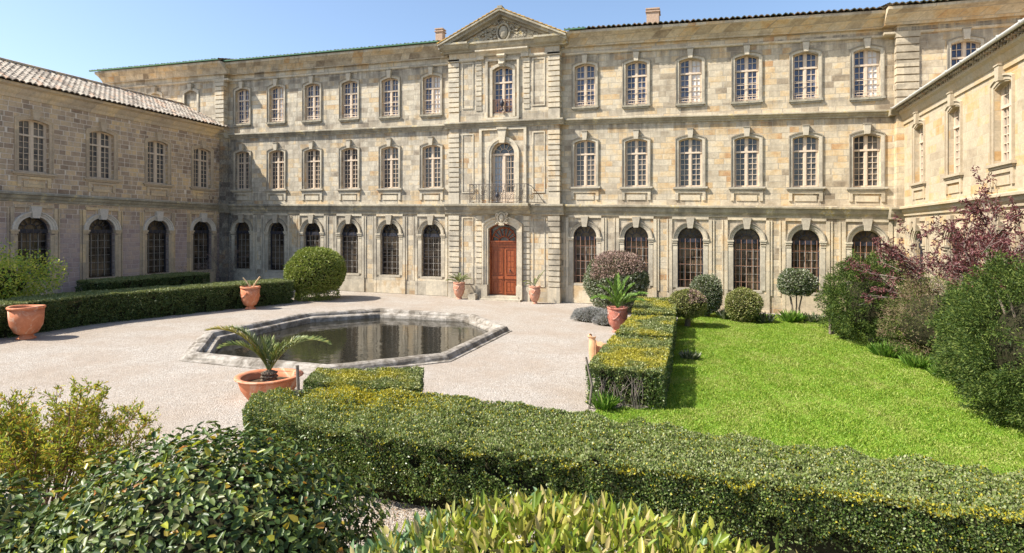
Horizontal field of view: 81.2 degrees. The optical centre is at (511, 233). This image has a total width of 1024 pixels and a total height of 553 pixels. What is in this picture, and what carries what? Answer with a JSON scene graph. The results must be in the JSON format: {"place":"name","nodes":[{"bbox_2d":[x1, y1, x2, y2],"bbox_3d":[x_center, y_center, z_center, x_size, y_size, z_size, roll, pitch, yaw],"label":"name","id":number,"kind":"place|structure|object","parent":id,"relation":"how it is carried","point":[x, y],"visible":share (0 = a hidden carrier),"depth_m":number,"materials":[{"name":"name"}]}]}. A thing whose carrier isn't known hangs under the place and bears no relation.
{"place":"outdoors","nodes":[
{"label":"outdoors","id":0,"kind":"place"},
{"bbox_2d":[0,289,824,552],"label":"ground","id":1,"kind":"structure","parent":0,"point":[524,384],"depth_m":19.22,"materials":[{"name":"beige gravel"}]},
{"bbox_2d":[6,305,45,339],"bbox_3d":[-18.708,3.417,23.000,1.220,1.275,1.220,0,0,18],"label":"terracotta pot","id":2,"kind":"object","parent":1,"relation":"on","point":[25,322],"visible":1,"depth_m":22.67,"materials":[{"name":"ceramic"}]},
{"bbox_2d":[0,238,68,299],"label":"leafy shrub","id":3,"kind":"object","parent":1,"relation":"on","point":[13,282],"visible":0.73,"depth_m":25.95,"materials":[{"name":"green plant"}]},
{"bbox_2d":[0,376,163,523],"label":"airy shrub","id":4,"kind":"object","parent":1,"relation":"on","point":[58,455],"visible":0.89,"depth_m":8.62,"materials":[{"name":"green plant"}]},
{"bbox_2d":[0,57,229,295],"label":"palace wing","id":5,"kind":"structure","parent":1,"relation":"on","point":[99,180],"depth_m":36.56,"materials":[{"name":"beige stone"}]},
{"bbox_2d":[9,206,58,284],"bbox_3d":[-26.163,0.660,32.643,0.580,4.260,2.457,0,0,18],"label":"arched window","id":6,"kind":"structure","parent":5,"relation":"in","point":[31,231],"depth_m":32.79,"materials":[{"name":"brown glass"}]},
{"bbox_2d":[11,109,57,177],"bbox_3d":[-26.137,-4.925,32.634,0.545,3.630,2.282,0,0,18],"label":"window","id":7,"kind":"structure","parent":5,"relation":"in","point":[29,135],"depth_m":32.67,"materials":[{"name":"beige paint"}]},
{"bbox_2d":[83,122,120,183],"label":"window","id":8,"kind":"structure","parent":5,"relation":"in","point":[98,144],"depth_m":36.34,"materials":[{"name":"beige paint"}]},
{"bbox_2d":[82,209,121,279],"bbox_3d":[-24.977,0.660,36.295,0.580,4.260,2.457,0,0,18],"label":"arched window","id":9,"kind":"structure","parent":5,"relation":"in","point":[99,245],"depth_m":36.46,"materials":[{"name":"brown glass"}]},
{"bbox_2d":[141,211,174,274],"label":"arched window","id":10,"kind":"structure","parent":5,"relation":"in","point":[155,239],"depth_m":40.21,"materials":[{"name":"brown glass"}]},
{"bbox_2d":[143,132,173,187],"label":"window","id":11,"kind":"structure","parent":5,"relation":"in","point":[154,150],"depth_m":40.03,"materials":[{"name":"beige paint"}]},
{"bbox_2d":[189,140,215,191],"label":"window","id":12,"kind":"structure","parent":5,"relation":"in","point":[199,157],"depth_m":43.58,"materials":[{"name":"beige paint"}]},
{"bbox_2d":[188,213,216,271],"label":"arched window","id":13,"kind":"structure","parent":5,"relation":"in","point":[199,229],"depth_m":43.70,"materials":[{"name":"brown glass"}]},
{"bbox_2d":[75,271,209,291],"bbox_3d":[-22.618,3.284,37.257,2.287,1.442,8.004,0,0,15],"label":"box hedge","id":14,"kind":"object","parent":1,"relation":"on","point":[163,279],"visible":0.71,"depth_m":36.06,"materials":[{"name":"green plant"}]},
{"bbox_2d":[0,278,293,337],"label":"box hedge","id":15,"kind":"object","parent":1,"relation":"on","point":[65,310],"visible":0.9,"depth_m":28.31,"materials":[{"name":"green plant"}]},
{"bbox_2d":[0,420,395,552],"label":"laurel shrub","id":16,"kind":"object","parent":1,"relation":"on","point":[191,501],"visible":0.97,"depth_m":5.95,"materials":[{"name":"green plant"}]},
{"bbox_2d":[179,254,218,273],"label":"bare creeper","id":17,"kind":"object","parent":1,"relation":"on","point":[203,265],"visible":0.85,"depth_m":42.88,"materials":[{"name":"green plant"}]},
{"bbox_2d":[204,246,250,281],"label":"bare creeper","id":18,"kind":"object","parent":1,"relation":"on","point":[220,259],"visible":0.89,"depth_m":43.81,"materials":[{"name":"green plant"}]},
{"bbox_2d":[240,286,260,309],"bbox_3d":[-14.128,3.460,32.237,1.043,1.234,1.040,0,0,18],"label":"terracotta pot","id":19,"kind":"object","parent":1,"relation":"on","point":[250,296],"visible":1,"depth_m":31.90,"materials":[{"name":"ceramic"}]},
{"bbox_2d":[234,368,303,399],"bbox_3d":[-6.287,3.960,15.438,1.680,0.627,1.680,0,0,18],"label":"terracotta bowl","id":20,"kind":"object","parent":1,"relation":"on","point":[249,382],"visible":0.74,"depth_m":15.11,"materials":[{"name":"ceramic"}]},
{"bbox_2d":[205,324,331,381],"bbox_3d":[-6.271,3.122,15.434,3.251,1.564,0.832,0,0,-7],"label":"palm","id":21,"kind":"object","parent":20,"relation":"in","point":[268,374],"visible":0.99,"depth_m":15.40,"materials":[{"name":"green plant"}]},
{"bbox_2d":[295,365,299,396],"bbox_3d":[-5.316,3.806,14.820,0.102,1.073,0.089,0,0,-5],"label":"wooden stake","id":22,"kind":"object","parent":1,"relation":"on","point":[297,379],"visible":0.62,"depth_m":14.79,"materials":[{"name":"grey wood"}]},
{"bbox_2d":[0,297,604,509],"bbox_3d":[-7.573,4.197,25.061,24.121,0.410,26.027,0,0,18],"label":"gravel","id":23,"kind":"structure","parent":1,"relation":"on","point":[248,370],"depth_m":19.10,"materials":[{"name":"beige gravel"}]},
{"bbox_2d":[570,306,607,322],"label":"lavender","id":24,"kind":"object","parent":23,"relation":"on","point":[586,314],"visible":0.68,"depth_m":29.40,"materials":[{"name":"grey plant"}]},
{"bbox_2d":[591,311,627,325],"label":"lavender","id":25,"kind":"object","parent":23,"relation":"on","point":[600,319],"visible":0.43,"depth_m":28.29,"materials":[{"name":"grey plant"}]},
{"bbox_2d":[282,246,346,301],"bbox_3d":[-12.254,2.444,37.171,3.837,3.438,3.980,0,0,18],"label":"round topiary","id":26,"kind":"object","parent":1,"relation":"on","point":[311,271],"visible":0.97,"depth_m":36.00,"materials":[{"name":"green plant"}]},
{"bbox_2d":[179,308,511,374],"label":"garden pool","id":27,"kind":"structure","parent":1,"relation":"on","point":[202,349],"depth_m":23.31,"materials":[{"name":"stone"}]},
{"bbox_2d":[215,318,487,363],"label":"water","id":28,"kind":"structure","parent":27,"relation":"in","point":[355,340],"depth_m":24.60,"materials":[{"name":"green liquid"}]},
{"bbox_2d":[302,366,423,404],"bbox_3d":[-3.304,3.769,13.339,2.638,1.250,1.933,0,0,-5],"label":"box hedge","id":29,"kind":"object","parent":1,"relation":"on","point":[383,377],"visible":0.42,"depth_m":13.32,"materials":[{"name":"green plant"}]},
{"bbox_2d":[326,491,518,551],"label":"leaf litter","id":30,"kind":"object","parent":1,"relation":"on","point":[397,513],"visible":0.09,"depth_m":9.33,"materials":[{"name":"brown plant"}]},
{"bbox_2d":[453,282,464,298],"bbox_3d":[-3.384,3.660,38.265,0.795,1.093,0.782,0,0,18],"label":"terracotta pot","id":31,"kind":"object","parent":1,"relation":"on","point":[458,288],"visible":1,"depth_m":38.02,"materials":[{"name":"ceramic"}]},
{"bbox_2d":[445,272,470,282],"bbox_3d":[-3.438,2.907,38.248,1.578,0.822,0.856,0,0,-28],"label":"palm","id":32,"kind":"object","parent":31,"relation":"on","point":[458,276],"visible":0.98,"depth_m":38.24,"materials":[{"name":"green plant"}]},
{"bbox_2d":[529,286,540,303],"bbox_3d":[1.391,3.739,36.452,0.757,1.093,0.745,0,0,18],"label":"terracotta pot","id":33,"kind":"object","parent":1,"relation":"on","point":[534,293],"visible":1,"depth_m":36.21,"materials":[{"name":"ceramic"}]},
{"bbox_2d":[89,0,1023,318],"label":"palace range","id":34,"kind":"structure","parent":1,"relation":"on","point":[499,154],"depth_m":37.00,"materials":[{"name":"stone"}]},
{"bbox_2d":[230,144,252,192],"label":"window","id":35,"kind":"structure","parent":34,"relation":"in","point":[244,159],"depth_m":45.15,"materials":[{"name":"beige paint"}]},
{"bbox_2d":[230,214,252,270],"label":"arched window","id":36,"kind":"structure","parent":34,"relation":"in","point":[244,243],"depth_m":45.20,"materials":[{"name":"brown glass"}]},
{"bbox_2d":[232,81,251,126],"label":"window","id":37,"kind":"structure","parent":34,"relation":"in","point":[244,96],"depth_m":45.16,"materials":[{"name":"beige paint"}]},
{"bbox_2d":[263,214,287,271],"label":"arched window","id":38,"kind":"structure","parent":34,"relation":"in","point":[278,240],"depth_m":44.23,"materials":[{"name":"brown glass"}]},
{"bbox_2d":[264,142,287,191],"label":"window","id":39,"kind":"structure","parent":34,"relation":"in","point":[278,158],"depth_m":44.20,"materials":[{"name":"beige paint"}]},
{"bbox_2d":[266,78,285,125],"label":"window","id":40,"kind":"structure","parent":34,"relation":"in","point":[278,94],"depth_m":44.20,"materials":[{"name":"beige paint"}]},
{"bbox_2d":[299,141,323,191],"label":"window","id":41,"kind":"structure","parent":34,"relation":"in","point":[313,158],"depth_m":43.25,"materials":[{"name":"beige paint"}]},
{"bbox_2d":[301,75,321,123],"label":"window","id":42,"kind":"structure","parent":34,"relation":"in","point":[314,92],"depth_m":43.23,"materials":[{"name":"beige paint"}]},
{"bbox_2d":[299,214,323,248],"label":"arched window","id":43,"kind":"structure","parent":34,"relation":"in","point":[314,231],"depth_m":43.24,"materials":[{"name":"brown glass"}]},
{"bbox_2d":[335,215,361,275],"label":"arched window","id":44,"kind":"structure","parent":34,"relation":"in","point":[352,244],"depth_m":42.29,"materials":[{"name":"brown glass"}]},
{"bbox_2d":[336,139,361,191],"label":"window","id":45,"kind":"structure","parent":34,"relation":"in","point":[351,156],"depth_m":42.28,"materials":[{"name":"beige paint"}]},
{"bbox_2d":[338,72,359,121],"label":"window","id":46,"kind":"structure","parent":34,"relation":"in","point":[350,110],"depth_m":42.28,"materials":[{"name":"beige paint"}]},
{"bbox_2d":[375,215,402,276],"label":"arched window","id":47,"kind":"structure","parent":34,"relation":"in","point":[392,245],"depth_m":41.31,"materials":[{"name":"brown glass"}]},
{"bbox_2d":[376,138,402,191],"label":"window","id":48,"kind":"structure","parent":34,"relation":"in","point":[391,155],"depth_m":41.29,"materials":[{"name":"beige paint"}]},
{"bbox_2d":[378,69,400,119],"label":"window","id":49,"kind":"structure","parent":34,"relation":"in","point":[391,103],"depth_m":41.29,"materials":[{"name":"beige paint"}]},
{"bbox_2d":[416,215,444,278],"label":"arched window","id":50,"kind":"structure","parent":34,"relation":"in","point":[433,253],"depth_m":40.35,"materials":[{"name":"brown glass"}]},
{"bbox_2d":[417,136,444,190],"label":"window","id":51,"kind":"structure","parent":34,"relation":"in","point":[433,155],"depth_m":40.33,"materials":[{"name":"beige paint"}]},
{"bbox_2d":[419,66,442,117],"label":"window","id":52,"kind":"structure","parent":34,"relation":"in","point":[432,105],"depth_m":40.32,"materials":[{"name":"beige paint"}]},
{"bbox_2d":[493,67,512,113],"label":"window","id":53,"kind":"structure","parent":34,"relation":"in","point":[503,77],"depth_m":38.31,"materials":[{"name":"beige paint"}]},
{"bbox_2d":[493,142,513,202],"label":"french window","id":54,"kind":"structure","parent":34,"relation":"in","point":[503,153],"depth_m":38.37,"materials":[{"name":"beige paint"}]},
{"bbox_2d":[569,130,600,189],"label":"window","id":55,"kind":"structure","parent":34,"relation":"in","point":[586,152],"depth_m":37.10,"materials":[{"name":"beige paint"}]},
{"bbox_2d":[571,54,598,110],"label":"window","id":56,"kind":"structure","parent":34,"relation":"in","point":[584,77],"depth_m":37.10,"materials":[{"name":"beige paint"}]},
{"bbox_2d":[568,216,601,284],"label":"arched window","id":57,"kind":"structure","parent":34,"relation":"in","point":[586,246],"depth_m":37.14,"materials":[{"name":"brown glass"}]},
{"bbox_2d":[618,217,653,287],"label":"arched window","id":58,"kind":"structure","parent":34,"relation":"in","point":[636,238],"depth_m":36.10,"materials":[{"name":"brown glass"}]},
{"bbox_2d":[620,129,652,189],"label":"window","id":59,"kind":"structure","parent":34,"relation":"in","point":[636,154],"depth_m":36.13,"materials":[{"name":"beige paint"}]},
{"bbox_2d":[622,51,650,108],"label":"window","id":60,"kind":"structure","parent":34,"relation":"in","point":[636,85],"depth_m":36.13,"materials":[{"name":"beige paint"}]},
{"bbox_2d":[673,127,707,190],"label":"window","id":61,"kind":"structure","parent":34,"relation":"in","point":[690,154],"depth_m":35.17,"materials":[{"name":"beige paint"}]},
{"bbox_2d":[675,47,705,107],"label":"window","id":62,"kind":"structure","parent":34,"relation":"in","point":[690,74],"depth_m":35.17,"materials":[{"name":"beige paint"}]},
{"bbox_2d":[672,217,708,289],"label":"arched window","id":63,"kind":"structure","parent":34,"relation":"in","point":[690,255],"depth_m":35.19,"materials":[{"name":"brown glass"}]},
{"bbox_2d":[728,126,764,190],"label":"window","id":64,"kind":"structure","parent":34,"relation":"in","point":[746,153],"depth_m":34.22,"materials":[{"name":"beige paint"}]},
{"bbox_2d":[731,44,762,105],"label":"window","id":65,"kind":"structure","parent":34,"relation":"in","point":[745,88],"depth_m":34.21,"materials":[{"name":"beige paint"}]},
{"bbox_2d":[727,218,766,292],"bbox_3d":[13.393,1.242,34.100,2.100,4.260,0.580,0,0,18],"label":"arched window","id":66,"kind":"structure","parent":34,"relation":"in","point":[746,256],"depth_m":34.26,"materials":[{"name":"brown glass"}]},
{"bbox_2d":[786,124,825,190],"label":"window","id":67,"kind":"structure","parent":34,"relation":"in","point":[803,151],"depth_m":33.27,"materials":[{"name":"beige paint"}]},
{"bbox_2d":[789,40,822,103],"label":"window","id":68,"kind":"structure","parent":34,"relation":"in","point":[805,70],"depth_m":33.27,"materials":[{"name":"beige paint"}]},
{"bbox_2d":[785,218,826,295],"bbox_3d":[16.284,1.294,33.161,2.100,4.260,0.580,0,0,18],"label":"arched window","id":69,"kind":"structure","parent":34,"relation":"in","point":[803,252],"depth_m":33.27,"materials":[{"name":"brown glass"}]},
{"bbox_2d":[846,123,887,190],"bbox_3d":[19.119,-4.103,32.211,1.950,3.630,0.545,0,0,18],"label":"window","id":70,"kind":"structure","parent":34,"relation":"in","point":[864,151],"depth_m":32.35,"materials":[{"name":"beige paint"}]},
{"bbox_2d":[849,36,885,101],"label":"window","id":71,"kind":"structure","parent":34,"relation":"in","point":[864,65],"depth_m":32.33,"materials":[{"name":"beige paint"}]},
{"bbox_2d":[845,219,889,287],"bbox_3d":[19.128,1.346,32.237,2.100,4.260,0.580,0,0,18],"label":"arched window","id":72,"kind":"structure","parent":34,"relation":"in","point":[862,242],"depth_m":32.34,"materials":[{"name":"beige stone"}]},
{"bbox_2d":[947,27,985,69],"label":"window","id":73,"kind":"structure","parent":34,"relation":"in","point":[956,52],"depth_m":30.54,"materials":[{"name":"beige paint"}]},
{"bbox_2d":[347,485,797,552],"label":"yellow shrub","id":74,"kind":"object","parent":1,"relation":"on","point":[488,527],"visible":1,"depth_m":4.64,"materials":[{"name":"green plant"}]},
{"bbox_2d":[585,357,592,408],"bbox_3d":[1.928,3.807,15.000,0.230,1.391,0.082,0,0,34],"label":"wooden stake","id":75,"kind":"object","parent":1,"relation":"on","point":[591,383],"visible":0.78,"depth_m":14.96,"materials":[{"name":"grey wood"}]},
{"bbox_2d":[587,333,605,359],"bbox_3d":[2.886,3.940,20.642,0.482,0.889,0.577,0,0,-33],"label":"broken jar","id":76,"kind":"object","parent":1,"relation":"on","point":[595,346],"visible":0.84,"depth_m":20.58,"materials":[{"name":"ceramic"}]},
{"bbox_2d":[582,249,649,310],"bbox_3d":[5.832,2.658,33.492,3.779,3.553,3.813,0,0,18],"label":"round shrub","id":77,"kind":"object","parent":1,"relation":"on","point":[610,264],"visible":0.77,"depth_m":32.55,"materials":[{"name":"pink plant"}]},
{"bbox_2d":[607,306,627,332],"bbox_3d":[4.686,3.815,26.546,0.948,1.133,0.940,0,0,18],"label":"terracotta pot","id":78,"kind":"object","parent":1,"relation":"on","point":[617,317],"visible":0.86,"depth_m":26.22,"materials":[{"name":"ceramic"}]},
{"bbox_2d":[591,273,648,307],"bbox_3d":[4.739,2.585,26.370,2.669,1.754,1.108,0,0,10],"label":"palm","id":79,"kind":"object","parent":78,"relation":"on","point":[619,297],"visible":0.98,"depth_m":26.50,"materials":[{"name":"green plant"}]},
{"bbox_2d":[585,334,672,409],"bbox_3d":[3.577,3.895,17.415,2.081,1.149,5.187,0,0,18],"label":"box hedge","id":80,"kind":"object","parent":1,"relation":"on","point":[635,371],"visible":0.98,"depth_m":15.55,"materials":[{"name":"green plant"}]},
{"bbox_2d":[241,384,1023,552],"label":"box hedge","id":81,"kind":"object","parent":1,"relation":"on","point":[429,450],"visible":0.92,"depth_m":8.79,"materials":[{"name":"green plant"}]},
{"bbox_2d":[615,314,675,357],"bbox_3d":[5.159,3.884,22.465,1.981,1.169,4.749,0,0,18],"label":"box hedge","id":82,"kind":"object","parent":1,"relation":"on","point":[655,326],"visible":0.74,"depth_m":21.80,"materials":[{"name":"green plant"}]},
{"bbox_2d":[632,296,677,336],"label":"box hedge","id":83,"kind":"object","parent":1,"relation":"on","point":[656,306],"visible":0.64,"depth_m":26.46,"materials":[{"name":"green plant"}]},
{"bbox_2d":[873,269,961,365],"bbox_3d":[15.373,3.090,21.383,4.274,3.669,4.679,0,0,18],"label":"juniper bush","id":84,"kind":"object","parent":1,"relation":"on","point":[913,314],"visible":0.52,"depth_m":21.22,"materials":[{"name":"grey plant"}]},
{"bbox_2d":[890,18,1023,296],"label":"palace wing","id":85,"kind":"structure","parent":1,"relation":"on","point":[960,118],"depth_m":23.70,"materials":[{"name":"beige stone"}]},
{"bbox_2d":[909,218,924,296],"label":"arched window","id":86,"kind":"structure","parent":85,"relation":"in","point":[916,226],"depth_m":29.02,"materials":[{"name":"beige stone"}]},
{"bbox_2d":[909,111,925,187],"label":"window","id":87,"kind":"structure","parent":85,"relation":"in","point":[917,120],"depth_m":29.44,"materials":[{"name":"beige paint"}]},
{"bbox_2d":[941,215,961,291],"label":"arched window","id":88,"kind":"structure","parent":85,"relation":"in","point":[945,243],"depth_m":25.57,"materials":[{"name":"beige stone"}]},
{"bbox_2d":[941,91,963,180],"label":"window","id":89,"kind":"structure","parent":85,"relation":"in","point":[951,100],"depth_m":25.28,"materials":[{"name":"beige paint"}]},
{"bbox_2d":[985,63,1016,170],"bbox_3d":[17.165,-4.079,20.815,0.545,3.630,1.950,0,0,18],"label":"window","id":90,"kind":"structure","parent":85,"relation":"in","point":[1008,159],"depth_m":21.05,"materials":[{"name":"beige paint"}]},
{"bbox_2d":[988,211,1014,269],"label":"arched window","id":91,"kind":"structure","parent":85,"relation":"in","point":[999,222],"depth_m":20.70,"materials":[{"name":"beige stone"}]},
{"bbox_2d":[0,0,927,82],"label":"sky","id":92,"kind":"structure","parent":0,"point":[72,37],"materials":[{"name":"blue"}]},
{"bbox_2d":[581,313,1023,490],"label":"lawn","id":93,"kind":"structure","parent":0,"point":[826,402],"depth_m":15.50,"materials":[{"name":"plant"}]},
{"bbox_2d":[585,391,621,410],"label":"leafy clump","id":94,"kind":"object","parent":93,"relation":"on","point":[608,402],"visible":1,"depth_m":14.85,"materials":[{"name":"green plant"}]},
{"bbox_2d":[668,288,707,326],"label":"round shrub","id":95,"kind":"object","parent":93,"relation":"on","point":[691,304],"visible":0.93,"depth_m":27.89,"materials":[{"name":"green plant"}]},
{"bbox_2d":[679,349,701,359],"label":"leafy clump","id":96,"kind":"object","parent":93,"relation":"on","point":[689,355],"visible":0.99,"depth_m":20.95,"materials":[{"name":"green plant"}]},
{"bbox_2d":[689,273,723,316],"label":"round shrub","id":97,"kind":"object","parent":93,"relation":"on","point":[709,287],"visible":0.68,"depth_m":31.27,"materials":[{"name":"green plant"}]},
{"bbox_2d":[714,307,730,318],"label":"leafy clump","id":98,"kind":"object","parent":93,"relation":"on","point":[721,313],"visible":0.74,"depth_m":30.87,"materials":[{"name":"green plant"}]},
{"bbox_2d":[724,287,763,321],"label":"round shrub","id":99,"kind":"object","parent":93,"relation":"on","point":[742,304],"visible":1,"depth_m":29.71,"materials":[{"name":"green plant"}]},
{"bbox_2d":[753,311,776,322],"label":"leafy clump","id":100,"kind":"object","parent":93,"relation":"on","point":[762,318],"visible":0.93,"depth_m":29.74,"materials":[{"name":"green plant"}]},
{"bbox_2d":[775,308,807,321],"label":"leafy clump","id":101,"kind":"object","parent":93,"relation":"on","point":[793,316],"visible":0.95,"depth_m":30.05,"materials":[{"name":"green plant"}]},
{"bbox_2d":[776,267,819,312],"bbox_3d":[14.859,3.163,31.204,2.025,2.811,1.977,0,0,-14],"label":"standard tree","id":102,"kind":"object","parent":93,"relation":"on","point":[801,283],"visible":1,"depth_m":30.68,"materials":[{"name":"green plant"}]},
{"bbox_2d":[800,312,824,322],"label":"leafy clump","id":103,"kind":"object","parent":93,"relation":"on","point":[813,317],"visible":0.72,"depth_m":30.12,"materials":[{"name":"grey plant"}]},
{"bbox_2d":[813,274,845,333],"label":"yew bush","id":104,"kind":"object","parent":93,"relation":"on","point":[816,299],"visible":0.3,"depth_m":26.78,"materials":[{"name":"green plant"}]},
{"bbox_2d":[819,247,923,345],"bbox_3d":[14.979,2.649,24.750,4.235,4.278,3.912,0,0,18],"label":"yew bush","id":105,"kind":"object","parent":93,"relation":"on","point":[861,318],"visible":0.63,"depth_m":24.27,"materials":[{"name":"green plant"}]},
{"bbox_2d":[866,340,910,357],"bbox_3d":[13.943,4.250,22.104,1.470,0.579,1.540,0,0,42],"label":"weed patch","id":106,"kind":"object","parent":93,"relation":"on","point":[877,348],"visible":0.87,"depth_m":21.86,"materials":[{"name":"green plant"}]},
{"bbox_2d":[895,351,941,368],"bbox_3d":[13.854,4.275,20.283,1.432,0.543,1.502,0,0,42],"label":"weed patch","id":107,"kind":"object","parent":93,"relation":"on","point":[921,361],"visible":0.84,"depth_m":20.11,"materials":[{"name":"green plant"}]},
{"bbox_2d":[843,165,1023,304],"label":"plum tree","id":108,"kind":"object","parent":93,"relation":"on","point":[963,246],"visible":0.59,"depth_m":19.47,"materials":[{"name":"purple plant"}]},
{"bbox_2d":[925,364,972,380],"bbox_3d":[13.762,4.312,18.697,1.471,0.482,1.416,0,0,18],"label":"weed patch","id":109,"kind":"object","parent":93,"relation":"on","point":[931,370],"visible":0.25,"depth_m":18.57,"materials":[{"name":"green plant"}]},
{"bbox_2d":[925,246,1023,433],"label":"yew bush","id":110,"kind":"object","parent":93,"relation":"on","point":[1002,348],"visible":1,"depth_m":14.28,"materials":[{"name":"green plant"}]},
{"bbox_2d":[925,262,1023,400],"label":"yew bush","id":111,"kind":"object","parent":93,"relation":"on","point":[940,315],"visible":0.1,"depth_m":17.83,"materials":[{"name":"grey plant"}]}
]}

